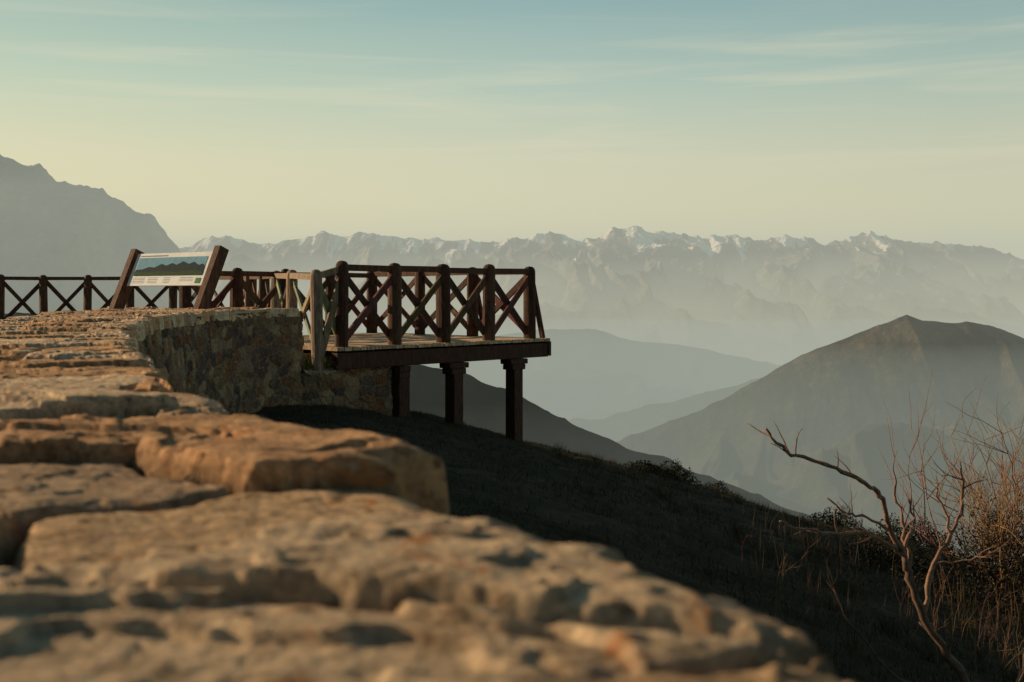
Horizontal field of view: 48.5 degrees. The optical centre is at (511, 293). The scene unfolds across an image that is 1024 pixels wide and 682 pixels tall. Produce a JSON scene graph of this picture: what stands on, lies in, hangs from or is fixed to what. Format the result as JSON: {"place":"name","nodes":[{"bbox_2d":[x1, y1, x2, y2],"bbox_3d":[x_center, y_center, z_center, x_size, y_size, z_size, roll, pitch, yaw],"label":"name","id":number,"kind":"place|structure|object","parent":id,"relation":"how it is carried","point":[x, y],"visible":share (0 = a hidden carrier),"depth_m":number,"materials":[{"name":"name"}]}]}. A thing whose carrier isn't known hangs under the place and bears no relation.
{"place":"outdoors","nodes":[
{"label":"outdoors","id":0,"kind":"place"},
{"bbox_2d":[0,155,196,313],"bbox_3d":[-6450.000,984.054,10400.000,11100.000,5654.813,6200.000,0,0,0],"label":"mountain","id":1,"kind":"structure","parent":0,"point":[50,226],"depth_m":10856.90,"materials":[{"name":"grey stone"}]},
{"bbox_2d":[303,351,330,362],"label":"terrace ground","id":2,"kind":"structure","parent":0,"point":[307,353],"depth_m":15.97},
{"bbox_2d":[109,245,228,308],"bbox_3d":[-4.306,0.152,13.841,1.783,1.450,0.720,0,0,37],"label":"information sign","id":3,"kind":"object","parent":2,"relation":"on","point":[203,270],"visible":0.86,"depth_m":13.90,"materials":[{"name":"brown wood"}]},
{"bbox_2d":[0,267,338,375],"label":"wooden fence","id":4,"kind":"object","parent":2,"relation":"on","point":[318,301],"visible":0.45,"depth_m":19.98,"materials":[{"name":"brown wood"}]},
{"bbox_2d":[138,311,304,414],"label":"stone wall","id":5,"kind":"structure","parent":2,"relation":"on","point":[254,363],"depth_m":13.39,"materials":[{"name":"grey stone"}]},
{"bbox_2d":[0,307,842,681],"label":"wall top","id":6,"kind":"structure","parent":5,"relation":"on","point":[154,527],"depth_m":0.77,"materials":[{"name":"stone"}]},
{"bbox_2d":[179,260,550,441],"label":"viewing platform","id":7,"kind":"structure","parent":2,"relation":"on","point":[395,346],"depth_m":17.48,"materials":[{"name":"brown wood"}]},
{"bbox_2d":[5,312,814,519],"bbox_3d":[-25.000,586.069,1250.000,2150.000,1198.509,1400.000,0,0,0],"label":"wooded ridge","id":8,"kind":"structure","parent":0,"point":[484,405],"depth_m":1431.54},
{"bbox_2d":[0,0,1023,258],"label":"sky","id":9,"kind":"structure","parent":0,"point":[252,121],"materials":[{"name":"blue"}]},
{"bbox_2d":[179,226,1023,364],"bbox_3d":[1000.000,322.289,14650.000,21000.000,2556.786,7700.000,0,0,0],"label":"mountain range","id":10,"kind":"structure","parent":0,"point":[784,299],"depth_m":14436.17,"materials":[{"name":"grey stone"}]},
{"bbox_2d":[422,329,781,420],"bbox_3d":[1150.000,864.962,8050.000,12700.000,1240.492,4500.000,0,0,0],"label":"distant hills","id":11,"kind":"structure","parent":0,"point":[590,374],"depth_m":8222.63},
{"bbox_2d":[229,402,1023,681],"bbox_3d":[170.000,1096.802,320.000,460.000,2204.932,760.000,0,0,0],"label":"hillside ground","id":12,"kind":"structure","parent":0,"point":[561,513],"depth_m":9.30,"materials":[{"name":"brown plant"}]},
{"bbox_2d":[301,366,393,415],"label":"stone wall","id":13,"kind":"structure","parent":12,"relation":"on","point":[365,388],"depth_m":15.72,"materials":[{"name":"grey stone"}]},
{"bbox_2d":[300,353,331,368],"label":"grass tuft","id":14,"kind":"object","parent":13,"relation":"on","point":[307,361],"visible":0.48,"depth_m":15.36,"materials":[{"name":"plant"}]},
{"bbox_2d":[603,460,695,485],"bbox_3d":[2.608,3.317,20.966,1.830,0.572,1.859,0,0,0],"label":"shrub","id":15,"kind":"object","parent":12,"relation":"on","point":[657,469],"visible":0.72,"depth_m":20.89,"materials":[{"name":"green plant"}]},
{"bbox_2d":[656,459,707,486],"bbox_3d":[3.196,3.566,21.981,1.606,0.778,1.890,0,0,0],"label":"shrub","id":16,"kind":"object","parent":12,"relation":"on","point":[677,467],"visible":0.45,"depth_m":21.87,"materials":[{"name":"green plant"}]},
{"bbox_2d":[701,480,748,501],"bbox_3d":[4.406,4.278,24.028,1.811,0.708,1.811,0,0,0],"label":"shrub","id":17,"kind":"object","parent":12,"relation":"on","point":[721,487],"visible":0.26,"depth_m":23.90,"materials":[{"name":"green plant"}]},
{"bbox_2d":[666,521,855,642],"bbox_3d":[1.708,1.844,7.388,0.740,0.778,1.383,0,0,-34],"label":"thorn bush","id":18,"kind":"object","parent":12,"relation":"on","point":[814,601],"visible":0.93,"depth_m":7.26,"materials":[{"name":"brown plant"}]},
{"bbox_2d":[805,505,868,530],"bbox_3d":[5.918,4.210,20.973,1.704,0.702,1.636,0,0,38],"label":"shrub","id":19,"kind":"object","parent":12,"relation":"on","point":[830,519],"visible":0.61,"depth_m":20.88,"materials":[{"name":"green plant"}]},
{"bbox_2d":[747,421,1023,681],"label":"bare shrub","id":20,"kind":"object","parent":12,"relation":"on","point":[899,547],"visible":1,"depth_m":5.99,"materials":[{"name":"brown plant"}]},
{"bbox_2d":[823,496,955,572],"bbox_3d":[4.046,2.755,12.863,0.748,0.871,1.976,0,0,-24],"label":"thorn bush","id":21,"kind":"object","parent":12,"relation":"on","point":[860,530],"visible":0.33,"depth_m":12.87,"materials":[{"name":"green plant"}]},
{"bbox_2d":[817,512,974,594],"bbox_3d":[4.009,2.704,11.749,1.790,0.912,1.779,0,0,0],"label":"shrub","id":22,"kind":"object","parent":12,"relation":"on","point":[881,551],"visible":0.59,"depth_m":11.71,"materials":[{"name":"green plant"}]},
{"bbox_2d":[834,493,1023,623],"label":"shrub","id":23,"kind":"object","parent":12,"relation":"on","point":[968,576],"visible":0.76,"depth_m":10.48,"materials":[{"name":"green plant"}]},
{"bbox_2d":[883,514,975,563],"bbox_3d":[6.929,4.104,19.031,1.641,0.910,1.692,0,0,33],"label":"shrub","id":24,"kind":"object","parent":12,"relation":"on","point":[925,541],"visible":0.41,"depth_m":18.88,"materials":[{"name":"green plant"}]},
{"bbox_2d":[852,372,1023,610],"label":"thorn bush","id":25,"kind":"object","parent":12,"relation":"on","point":[1015,500],"visible":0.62,"depth_m":10.99,"materials":[{"name":"brown plant"}]},
{"bbox_2d":[863,564,1023,681],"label":"thorn bush","id":26,"kind":"object","parent":12,"relation":"on","point":[1007,654],"visible":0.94,"depth_m":7.54,"materials":[{"name":"brown plant"}]},
{"bbox_2d":[892,439,1023,611],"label":"thorn bush","id":27,"kind":"object","parent":12,"relation":"on","point":[1000,504],"visible":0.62,"depth_m":10.69,"materials":[{"name":"brown plant"}]},
{"bbox_2d":[946,589,1023,626],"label":"shrub","id":28,"kind":"object","parent":12,"relation":"on","point":[1006,603],"visible":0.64,"depth_m":10.03,"materials":[{"name":"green plant"}]},
{"bbox_2d":[569,377,762,441],"bbox_3d":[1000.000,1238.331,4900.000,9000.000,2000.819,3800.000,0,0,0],"label":"distant hills","id":29,"kind":"structure","parent":0,"point":[617,427],"depth_m":5528.74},
{"bbox_2d":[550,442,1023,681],"bbox_3d":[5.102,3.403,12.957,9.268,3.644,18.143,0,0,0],"label":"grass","id":30,"kind":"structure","parent":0,"point":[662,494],"depth_m":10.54,"materials":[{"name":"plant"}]},
{"bbox_2d":[617,315,1023,531],"bbox_3d":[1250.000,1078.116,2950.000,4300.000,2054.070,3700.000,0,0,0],"label":"forested hill","id":31,"kind":"structure","parent":0,"point":[829,400],"depth_m":3274.44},
{"bbox_2d":[739,500,1023,681],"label":"dry grass","id":32,"kind":"structure","parent":0,"point":[833,617],"depth_m":7.79,"materials":[{"name":"brown plant"}]},
{"bbox_2d":[875,457,1023,572],"bbox_3d":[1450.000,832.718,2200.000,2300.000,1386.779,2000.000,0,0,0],"label":"forested hill","id":33,"kind":"structure","parent":0,"point":[936,508],"depth_m":2461.27,"materials":[{"name":"grey plant"}]}
]}

